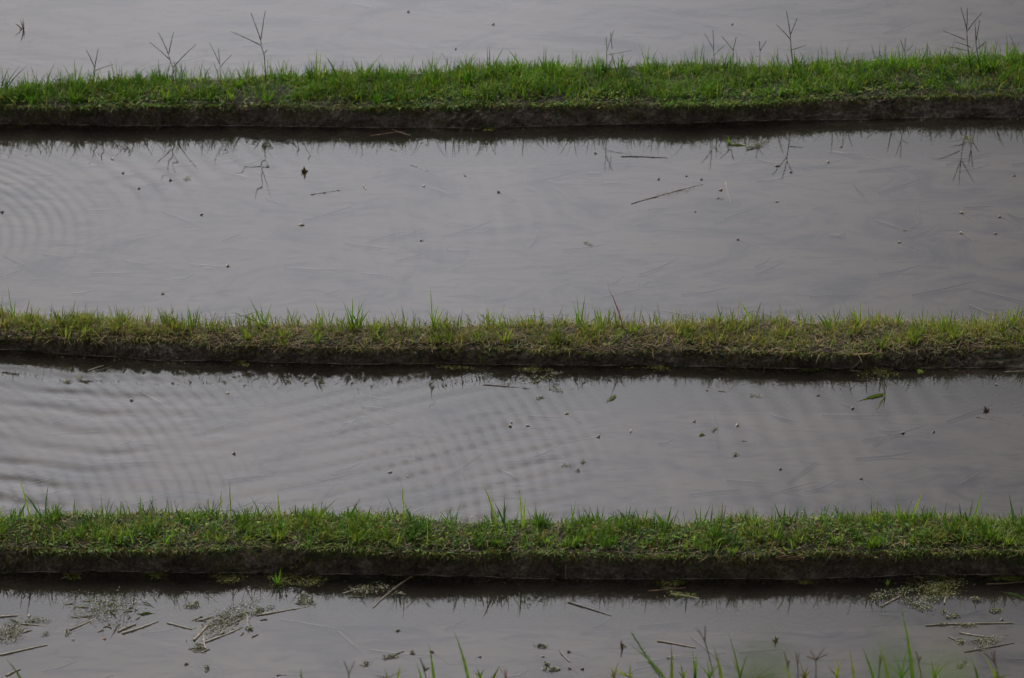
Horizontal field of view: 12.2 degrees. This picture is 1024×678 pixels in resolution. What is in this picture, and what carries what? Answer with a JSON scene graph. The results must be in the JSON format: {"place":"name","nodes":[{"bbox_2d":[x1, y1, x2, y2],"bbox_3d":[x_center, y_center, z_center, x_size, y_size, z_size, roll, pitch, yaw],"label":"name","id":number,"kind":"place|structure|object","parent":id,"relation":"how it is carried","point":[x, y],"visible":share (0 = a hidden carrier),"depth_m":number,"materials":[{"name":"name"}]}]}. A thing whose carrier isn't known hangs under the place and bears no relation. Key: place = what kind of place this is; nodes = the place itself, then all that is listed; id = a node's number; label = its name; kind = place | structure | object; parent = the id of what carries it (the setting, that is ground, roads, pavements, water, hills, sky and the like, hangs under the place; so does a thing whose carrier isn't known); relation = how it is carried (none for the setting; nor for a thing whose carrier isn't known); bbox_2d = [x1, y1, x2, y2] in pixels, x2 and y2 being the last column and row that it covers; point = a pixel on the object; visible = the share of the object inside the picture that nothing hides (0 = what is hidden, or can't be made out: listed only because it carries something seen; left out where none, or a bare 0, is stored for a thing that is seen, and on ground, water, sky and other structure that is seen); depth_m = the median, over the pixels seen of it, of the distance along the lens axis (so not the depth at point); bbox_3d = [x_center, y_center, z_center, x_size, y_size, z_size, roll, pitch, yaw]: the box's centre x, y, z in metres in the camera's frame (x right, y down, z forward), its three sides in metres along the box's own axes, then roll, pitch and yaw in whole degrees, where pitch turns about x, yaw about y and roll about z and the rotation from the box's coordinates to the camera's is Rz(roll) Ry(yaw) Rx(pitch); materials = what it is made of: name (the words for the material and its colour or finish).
{"place":"outdoors","nodes":[
{"label":"outdoors","id":0,"kind":"place"},
{"bbox_2d":[429,647,434,677],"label":"tall grass","id":1,"kind":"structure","parent":0,"point":[433,671],"depth_m":16.74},
{"bbox_2d":[2,352,974,372],"bbox_3d":[0.087,0.118,21.764,6.163,0.004,0.130,1,27,2],"label":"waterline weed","id":2,"kind":"object","parent":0,"point":[484,365],"visible":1,"depth_m":21.75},
{"bbox_2d":[0,155,1023,326],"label":"water","id":3,"kind":"structure","parent":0,"point":[546,273],"depth_m":22.97,"materials":[{"name":"liquid"}]},
{"bbox_2d":[0,55,1023,167],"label":"earth bank","id":4,"kind":"structure","parent":3,"relation":"on","point":[609,135],"depth_m":23.98,"materials":[{"name":"soil"}]},
{"bbox_2d":[1,68,22,89],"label":"grass tuft","id":5,"kind":"object","parent":4,"relation":"on","point":[10,78],"visible":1,"depth_m":24.09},
{"bbox_2d":[65,63,86,83],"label":"grass tuft","id":6,"kind":"object","parent":4,"relation":"on","point":[75,74],"visible":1,"depth_m":24.13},
{"bbox_2d":[86,50,112,80],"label":"grass stalk","id":7,"kind":"object","parent":4,"relation":"on","point":[95,64],"depth_m":24.15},
{"bbox_2d":[149,32,194,82],"bbox_3d":[-1.704,-1.407,24.116,0.239,0.300,0.029,1,27,2],"label":"grass stalk","id":8,"kind":"object","parent":4,"relation":"on","point":[169,52],"depth_m":24.10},
{"bbox_2d":[230,14,267,82],"bbox_3d":[-1.322,-1.465,24.093,0.191,0.420,0.053,0,27,0],"label":"grass stalk","id":9,"kind":"object","parent":4,"relation":"on","point":[257,43],"depth_m":24.09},
{"bbox_2d":[315,49,326,80],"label":"grass tuft","id":10,"kind":"object","parent":4,"relation":"on","point":[319,66],"visible":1,"depth_m":24.20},
{"bbox_2d":[352,56,379,80],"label":"grass tuft","id":11,"kind":"object","parent":4,"relation":"on","point":[367,70],"visible":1,"depth_m":24.21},
{"bbox_2d":[487,47,501,72],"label":"grass tuft","id":12,"kind":"object","parent":4,"relation":"on","point":[489,60],"visible":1,"depth_m":24.25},
{"bbox_2d":[0,35,1023,129],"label":"grass","id":13,"kind":"structure","parent":4,"relation":"on","point":[33,90],"depth_m":24.15,"materials":[{"name":"plant"}]},
{"bbox_2d":[606,30,631,81],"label":"grass stalk","id":14,"kind":"object","parent":4,"relation":"on","point":[610,54],"depth_m":24.13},
{"bbox_2d":[639,45,655,73],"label":"grass tuft","id":15,"kind":"object","parent":4,"relation":"on","point":[647,60],"visible":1,"depth_m":24.28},
{"bbox_2d":[694,42,703,74],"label":"grass tuft","id":16,"kind":"object","parent":4,"relation":"on","point":[697,61],"visible":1,"depth_m":24.27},
{"bbox_2d":[778,11,805,79],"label":"grass stalk","id":17,"kind":"object","parent":4,"relation":"on","point":[790,42],"depth_m":24.15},
{"bbox_2d":[940,46,981,64],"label":"grass tuft","id":18,"kind":"object","parent":4,"relation":"on","point":[960,56],"visible":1,"depth_m":24.39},
{"bbox_2d":[941,20,983,75],"bbox_3d":[2.275,-1.470,24.231,0.243,0.309,0.031,5,27,10],"label":"grass stalk","id":19,"kind":"object","parent":4,"relation":"on","point":[971,47],"depth_m":24.21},
{"bbox_2d":[944,7,981,75],"bbox_3d":[2.270,-1.498,24.199,0.198,0.386,0.028,4,27,7],"label":"grass stalk","id":20,"kind":"object","parent":4,"relation":"on","point":[967,37],"depth_m":24.18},
{"bbox_2d":[0,148,1023,323],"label":"sunken straw","id":21,"kind":"object","parent":3,"relation":"on","point":[588,247],"visible":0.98,"depth_m":22.97,"materials":[{"name":"plant"}]},
{"bbox_2d":[631,184,702,203],"bbox_3d":[0.754,-0.707,23.296,0.418,0.007,0.010,-16,31,-28],"label":"straw","id":22,"kind":"object","parent":3,"relation":"on","point":[664,194],"visible":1,"depth_m":23.29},
{"bbox_2d":[0,395,1023,525],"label":"water","id":23,"kind":"structure","parent":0,"point":[619,469],"depth_m":21.07,"materials":[{"name":"liquid"}]},
{"bbox_2d":[0,314,1023,413],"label":"earth bank","id":24,"kind":"structure","parent":23,"relation":"on","point":[205,377],"depth_m":21.72,"materials":[{"name":"soil"}]},
{"bbox_2d":[187,305,198,326],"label":"grass tuft","id":25,"kind":"object","parent":24,"relation":"on","point":[190,318],"visible":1,"depth_m":21.89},
{"bbox_2d":[231,298,270,327],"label":"grass tuft","id":26,"kind":"object","parent":24,"relation":"on","point":[258,316],"visible":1,"depth_m":21.89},
{"bbox_2d":[344,297,368,328],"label":"grass tuft","id":27,"kind":"object","parent":24,"relation":"on","point":[356,321],"visible":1,"depth_m":21.88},
{"bbox_2d":[429,307,442,328],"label":"grass tuft","id":28,"kind":"object","parent":24,"relation":"on","point":[434,319],"visible":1,"depth_m":21.87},
{"bbox_2d":[472,304,504,327],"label":"grass tuft","id":29,"kind":"object","parent":24,"relation":"on","point":[494,318],"visible":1,"depth_m":21.90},
{"bbox_2d":[574,299,584,327],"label":"grass tuft","id":30,"kind":"object","parent":24,"relation":"on","point":[580,324],"visible":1,"depth_m":21.89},
{"bbox_2d":[592,306,605,327],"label":"grass tuft","id":31,"kind":"object","parent":24,"relation":"on","point":[600,320],"visible":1,"depth_m":21.90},
{"bbox_2d":[818,314,831,329],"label":"grass tuft","id":32,"kind":"object","parent":24,"relation":"on","point":[826,322],"visible":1,"depth_m":21.90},
{"bbox_2d":[1006,304,1022,323],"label":"grass tuft","id":33,"kind":"object","parent":24,"relation":"on","point":[1014,315],"visible":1,"depth_m":21.93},
{"bbox_2d":[0,388,1023,516],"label":"sunken straw","id":34,"kind":"object","parent":23,"relation":"on","point":[525,460],"visible":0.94,"depth_m":21.04,"materials":[{"name":"plant"}]},
{"bbox_2d":[558,435,599,444],"bbox_3d":[0.296,0.444,21.148,0.187,0.039,0.016,-3,27,-6],"label":"straw stub","id":35,"kind":"object","parent":23,"relation":"on","point":[597,436],"visible":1,"depth_m":21.15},
{"bbox_2d":[860,477,887,503],"bbox_3d":[1.568,0.653,20.738,0.016,0.038,0.212,-16,31,-28],"label":"straw stub","id":36,"kind":"object","parent":23,"relation":"on","point":[861,478],"visible":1,"depth_m":20.75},
{"bbox_2d":[0,0,1023,88],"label":"water","id":37,"kind":"structure","parent":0,"point":[64,34],"depth_m":25.07,"materials":[{"name":"liquid"}]},
{"bbox_2d":[111,3,915,77],"bbox_3d":[-0.050,-1.931,25.663,6.037,0.036,2.627,0,27,0],"label":"sunken straw","id":38,"kind":"object","parent":37,"relation":"on","point":[374,7],"visible":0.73,"depth_m":24.91,"materials":[{"name":"plant"}]},
{"bbox_2d":[0,624,1023,677],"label":"water","id":39,"kind":"structure","parent":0,"point":[274,651],"depth_m":19.71,"materials":[{"name":"liquid"}]},
{"bbox_2d":[45,586,155,632],"bbox_3d":[-1.701,1.115,19.908,0.455,0.017,0.405,0,27,0],"label":"floating weed","id":40,"kind":"object","parent":39,"relation":"on","point":[102,602],"visible":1,"depth_m":19.91,"materials":[{"name":"plant"}]},
{"bbox_2d":[186,592,266,645],"bbox_3d":[-1.150,1.170,19.800,0.608,0.017,0.281,-21,34,-35],"label":"floating weed","id":41,"kind":"object","parent":39,"relation":"on","point":[222,619],"visible":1,"depth_m":19.82,"materials":[{"name":"plant"}]},
{"bbox_2d":[0,513,1023,632],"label":"earth bank","id":42,"kind":"structure","parent":39,"relation":"on","point":[448,592],"depth_m":20.11,"materials":[{"name":"soil"}]},
{"bbox_2d":[101,499,116,519],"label":"grass tuft","id":43,"kind":"object","parent":42,"relation":"on","point":[107,510],"visible":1,"depth_m":20.32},
{"bbox_2d":[483,485,496,523],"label":"tall grass","id":44,"kind":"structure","parent":42,"relation":"on","point":[491,506],"depth_m":20.24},
{"bbox_2d":[494,496,505,527],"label":"grass tuft","id":45,"kind":"object","parent":42,"relation":"on","point":[503,520],"visible":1,"depth_m":20.26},
{"bbox_2d":[0,497,1023,581],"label":"grass","id":46,"kind":"structure","parent":42,"relation":"on","point":[969,526],"depth_m":20.21,"materials":[{"name":"plant"}]},
{"bbox_2d":[519,491,524,526],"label":"grass tuft","id":47,"kind":"object","parent":42,"relation":"on","point":[522,519],"visible":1,"depth_m":20.24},
{"bbox_2d":[535,505,544,525],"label":"grass tuft","id":48,"kind":"object","parent":42,"relation":"on","point":[539,516],"visible":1,"depth_m":20.26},
{"bbox_2d":[654,506,674,528],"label":"grass tuft","id":49,"kind":"object","parent":42,"relation":"on","point":[661,520],"visible":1,"depth_m":20.25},
{"bbox_2d":[694,506,709,526],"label":"grass tuft","id":50,"kind":"object","parent":42,"relation":"on","point":[700,516],"visible":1,"depth_m":20.27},
{"bbox_2d":[41,597,1023,677],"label":"sunken straw","id":51,"kind":"object","parent":39,"relation":"on","point":[453,625],"visible":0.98,"depth_m":19.78,"materials":[{"name":"plant"}]},
{"bbox_2d":[890,573,974,599],"bbox_3d":[1.764,1.018,20.098,0.334,0.016,0.316,13,30,23],"label":"floating weed","id":52,"kind":"object","parent":39,"relation":"on","point":[938,583],"visible":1,"depth_m":20.07,"materials":[{"name":"plant"}]},
{"bbox_2d":[0,297,1023,371],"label":"grass","id":53,"kind":"structure","parent":0,"point":[85,319],"depth_m":21.85,"materials":[{"name":"plant"}]},
{"bbox_2d":[1,117,1022,129],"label":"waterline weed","id":54,"kind":"object","parent":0,"point":[470,129],"visible":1,"depth_m":24.00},
{"bbox_2d":[713,646,722,677],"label":"tall grass","id":55,"kind":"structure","parent":0,"point":[720,670],"depth_m":16.76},
{"bbox_2d":[806,647,826,677],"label":"grass stalk","id":56,"kind":"object","parent":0,"point":[817,658],"depth_m":16.85,"materials":[{"name":"plant"}]},
{"bbox_2d":[862,648,873,677],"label":"tall grass","id":57,"kind":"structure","parent":0,"point":[871,672],"depth_m":16.76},
{"bbox_3d":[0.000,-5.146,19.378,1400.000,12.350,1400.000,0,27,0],"label":"ground","id":58,"kind":"structure","parent":0,"visible":0},
{"bbox_2d":[453,630,469,677],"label":"tall grass","id":59,"kind":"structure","parent":58,"relation":"on","point":[465,667],"depth_m":16.73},
{"bbox_2d":[602,665,631,677],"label":"grass tuft","id":60,"kind":"object","parent":58,"relation":"on","point":[629,675],"visible":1,"depth_m":16.75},
{"bbox_2d":[631,633,661,677],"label":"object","id":61,"kind":"object","parent":58,"relation":"on","point":[652,667],"visible":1,"depth_m":16.78,"materials":[{"name":"green plant"}]},
{"bbox_2d":[629,644,665,677],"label":"tall grass","id":62,"kind":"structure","parent":58,"relation":"on","point":[657,669],"depth_m":16.75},
{"bbox_2d":[670,644,672,677],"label":"tall grass","id":63,"kind":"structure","parent":58,"relation":"on","point":[671,671],"depth_m":16.76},
{"bbox_2d":[692,650,696,677],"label":"grass tuft","id":64,"kind":"object","parent":58,"relation":"on","point":[695,669],"visible":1,"depth_m":16.74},
{"bbox_2d":[695,626,713,677],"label":"grass stalk","id":65,"kind":"object","parent":58,"relation":"on","point":[706,645],"depth_m":16.81,"materials":[{"name":"plant"}]},
{"bbox_2d":[700,657,721,677],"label":"grass tuft","id":66,"kind":"object","parent":58,"relation":"on","point":[709,674],"visible":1,"depth_m":16.75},
{"bbox_2d":[727,630,747,677],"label":"grass tuft","id":67,"kind":"object","parent":58,"relation":"on","point":[739,672],"visible":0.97,"depth_m":16.75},
{"bbox_2d":[744,638,791,677],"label":"broad leaved plant","id":68,"kind":"object","parent":58,"relation":"on","point":[764,665],"visible":1,"depth_m":2.21,"materials":[{"name":"green plant"}]},
{"bbox_2d":[828,658,841,677],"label":"grass tuft","id":69,"kind":"object","parent":58,"relation":"on","point":[836,674],"visible":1,"depth_m":16.75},
{"bbox_2d":[874,632,904,677],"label":"broad leaved plant","id":70,"kind":"object","parent":58,"relation":"on","point":[893,665],"visible":1,"depth_m":2.32,"materials":[{"name":"green plant"}]},
{"bbox_2d":[900,604,914,677],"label":"tall grass","id":71,"kind":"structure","parent":58,"relation":"on","point":[910,660],"depth_m":16.73,"materials":[{"name":"plant"}]},
{"bbox_2d":[936,649,964,677],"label":"broad leaved plant","id":72,"kind":"object","parent":58,"relation":"on","point":[947,669],"visible":1,"depth_m":2.21,"materials":[{"name":"green plant"}]},
{"bbox_2d":[985,657,1011,677],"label":"grass tuft","id":73,"kind":"object","parent":58,"relation":"on","point":[995,675],"visible":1,"depth_m":16.76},
{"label":"water","id":74,"kind":"structure","parent":0,"visible":0},
{"bbox_2d":[436,364,471,370],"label":"floating weed","id":75,"kind":"object","parent":74,"relation":"on","point":[451,367],"visible":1,"depth_m":21.74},
{"bbox_2d":[483,384,540,389],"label":"straw","id":76,"kind":"object","parent":74,"relation":"on","point":[511,386],"visible":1,"depth_m":21.58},
{"bbox_2d":[514,365,555,372],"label":"floating weed","id":77,"kind":"object","parent":74,"relation":"on","point":[536,369],"visible":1,"depth_m":21.72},
{"bbox_2d":[515,370,561,383],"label":"floating weed","id":78,"kind":"object","parent":74,"relation":"on","point":[556,372],"visible":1,"depth_m":21.65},
{"bbox_2d":[618,365,674,369],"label":"floating weed","id":79,"kind":"object","parent":74,"relation":"on","point":[656,367],"visible":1,"depth_m":21.74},
{"bbox_2d":[858,393,883,401],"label":"floating leaf","id":80,"kind":"object","parent":74,"relation":"on","point":[875,395],"visible":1,"depth_m":21.49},
{"bbox_2d":[851,366,901,378],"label":"floating weed","id":81,"kind":"object","parent":74,"relation":"on","point":[879,370],"visible":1,"depth_m":21.70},
{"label":"water","id":82,"kind":"structure","parent":0,"visible":0},
{"bbox_2d":[0,616,31,644],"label":"floating weed","id":83,"kind":"object","parent":82,"relation":"on","point":[10,634],"visible":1,"depth_m":19.74,"materials":[{"name":"plant"}]},
{"bbox_2d":[0,644,46,655],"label":"straw","id":84,"kind":"object","parent":82,"relation":"on","point":[11,652],"visible":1,"depth_m":19.61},
{"bbox_2d":[22,616,50,624],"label":"floating weed","id":85,"kind":"object","parent":82,"relation":"on","point":[39,618],"visible":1,"depth_m":19.82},
{"bbox_2d":[60,572,80,580],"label":"floating weed","id":86,"kind":"object","parent":82,"relation":"on","point":[72,574],"visible":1,"depth_m":20.14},
{"bbox_2d":[69,618,96,630],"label":"straw","id":87,"kind":"object","parent":82,"relation":"on","point":[75,627],"visible":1,"depth_m":19.79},
{"bbox_2d":[122,621,158,633],"bbox_3d":[-1.531,1.191,19.771,0.173,0.013,0.016,-18,32,-31],"label":"straw","id":88,"kind":"object","parent":82,"relation":"on","point":[135,629],"visible":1,"depth_m":19.76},
{"bbox_2d":[140,571,163,579],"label":"floating weed","id":89,"kind":"object","parent":82,"relation":"on","point":[156,574],"visible":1,"depth_m":20.16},
{"bbox_2d":[189,641,208,652],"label":"floating weed","id":90,"kind":"object","parent":82,"relation":"on","point":[198,647],"visible":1,"depth_m":19.62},
{"bbox_2d":[193,619,213,640],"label":"straw","id":91,"kind":"object","parent":82,"relation":"on","point":[199,635],"visible":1,"depth_m":19.73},
{"bbox_2d":[205,627,242,642],"bbox_3d":[-1.183,1.218,19.718,0.192,0.010,0.013,-21,34,-35],"label":"straw","id":92,"kind":"object","parent":82,"relation":"on","point":[215,638],"visible":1,"depth_m":19.71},
{"bbox_2d":[208,570,247,583],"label":"floating weed","id":93,"kind":"object","parent":82,"relation":"on","point":[230,579],"visible":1,"depth_m":20.13,"materials":[{"name":"plant"}]},
{"bbox_2d":[248,605,275,614],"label":"floating weed","id":94,"kind":"object","parent":82,"relation":"on","point":[257,610],"visible":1,"depth_m":19.89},
{"bbox_2d":[271,570,282,586],"bbox_3d":[-0.985,1.001,20.070,0.054,0.091,0.016,-3,27,-6],"label":"sprout","id":95,"kind":"object","parent":82,"relation":"on","point":[277,581],"visible":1,"depth_m":20.08,"materials":[{"name":"green plant"}]},
{"bbox_2d":[256,606,310,615],"bbox_3d":[-0.946,1.129,19.894,0.236,0.012,0.012,-9,28,-17],"label":"straw","id":96,"kind":"object","parent":82,"relation":"on","point":[268,613],"visible":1,"depth_m":19.89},
{"bbox_2d":[264,570,310,587],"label":"floating weed","id":97,"kind":"object","parent":82,"relation":"on","point":[286,577],"visible":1,"depth_m":20.13,"materials":[{"name":"plant"}]},
{"bbox_2d":[295,593,314,604],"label":"floating weed","id":98,"kind":"object","parent":82,"relation":"on","point":[303,600],"visible":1,"depth_m":19.97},
{"bbox_2d":[293,576,328,586],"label":"floating weed","id":99,"kind":"object","parent":82,"relation":"on","point":[316,580],"visible":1,"depth_m":20.11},
{"bbox_2d":[345,578,404,597],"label":"floating weed","id":100,"kind":"object","parent":82,"relation":"on","point":[367,588],"visible":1,"depth_m":20.05,"materials":[{"name":"plant"}]},
{"bbox_2d":[373,575,412,607],"bbox_3d":[-0.504,1.056,20.036,0.019,0.009,0.306,15,31,27],"label":"straw","id":101,"kind":"object","parent":82,"relation":"on","point":[398,585],"visible":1,"depth_m":20.05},
{"bbox_2d":[0,572,1022,584],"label":"waterline weed","id":102,"kind":"object","parent":82,"relation":"on","point":[497,578],"visible":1,"depth_m":20.14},
{"bbox_2d":[568,601,610,615],"bbox_3d":[0.321,1.121,19.909,0.207,0.012,0.013,16,31,28],"label":"straw","id":103,"kind":"object","parent":82,"relation":"on","point":[582,606],"visible":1,"depth_m":19.91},
{"bbox_2d":[642,577,690,590],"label":"floating weed","id":104,"kind":"object","parent":82,"relation":"on","point":[671,583],"visible":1,"depth_m":20.09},
{"bbox_2d":[648,587,685,591],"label":"straw","id":105,"kind":"object","parent":82,"relation":"on","point":[665,589],"visible":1,"depth_m":20.05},
{"bbox_2d":[657,640,696,647],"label":"straw","id":106,"kind":"object","parent":82,"relation":"on","point":[683,645],"visible":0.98,"depth_m":19.65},
{"bbox_2d":[666,590,695,596],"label":"floating weed","id":107,"kind":"object","parent":82,"relation":"on","point":[673,594],"visible":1,"depth_m":20.01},
{"bbox_2d":[867,585,916,601],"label":"floating weed","id":108,"kind":"object","parent":82,"relation":"on","point":[879,593],"visible":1,"depth_m":20.01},
{"bbox_2d":[892,594,934,615],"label":"floating weed","id":109,"kind":"object","parent":82,"relation":"on","point":[915,603],"visible":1,"depth_m":19.93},
{"bbox_2d":[917,594,953,602],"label":"floating weed","id":110,"kind":"object","parent":82,"relation":"on","point":[933,597],"visible":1,"depth_m":19.98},
{"bbox_2d":[954,622,978,626],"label":"floating weed","id":111,"kind":"object","parent":82,"relation":"on","point":[967,624],"visible":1,"depth_m":19.78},
{"bbox_2d":[926,622,1013,625],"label":"straw","id":112,"kind":"object","parent":82,"relation":"on","point":[981,623],"visible":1,"depth_m":19.80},
{"bbox_2d":[968,635,1007,653],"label":"floating weed","id":113,"kind":"object","parent":82,"relation":"on","point":[982,642],"visible":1,"depth_m":19.66,"materials":[{"name":"plant"}]},
{"bbox_2d":[964,643,1013,652],"bbox_3d":[1.956,1.264,19.626,0.224,0.008,0.011,-9,28,-17],"label":"straw","id":114,"kind":"object","parent":82,"relation":"on","point":[988,647],"visible":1,"depth_m":19.63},
{"bbox_2d":[986,581,1023,584],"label":"straw","id":115,"kind":"object","parent":82,"relation":"on","point":[1003,583],"visible":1,"depth_m":20.09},
{"bbox_2d":[990,573,1023,581],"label":"floating weed","id":116,"kind":"object","parent":82,"relation":"on","point":[1009,579],"visible":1,"depth_m":20.13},
{"bbox_2d":[1001,591,1023,599],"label":"floating leaf","id":117,"kind":"object","parent":82,"relation":"on","point":[1016,595],"visible":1,"depth_m":20.00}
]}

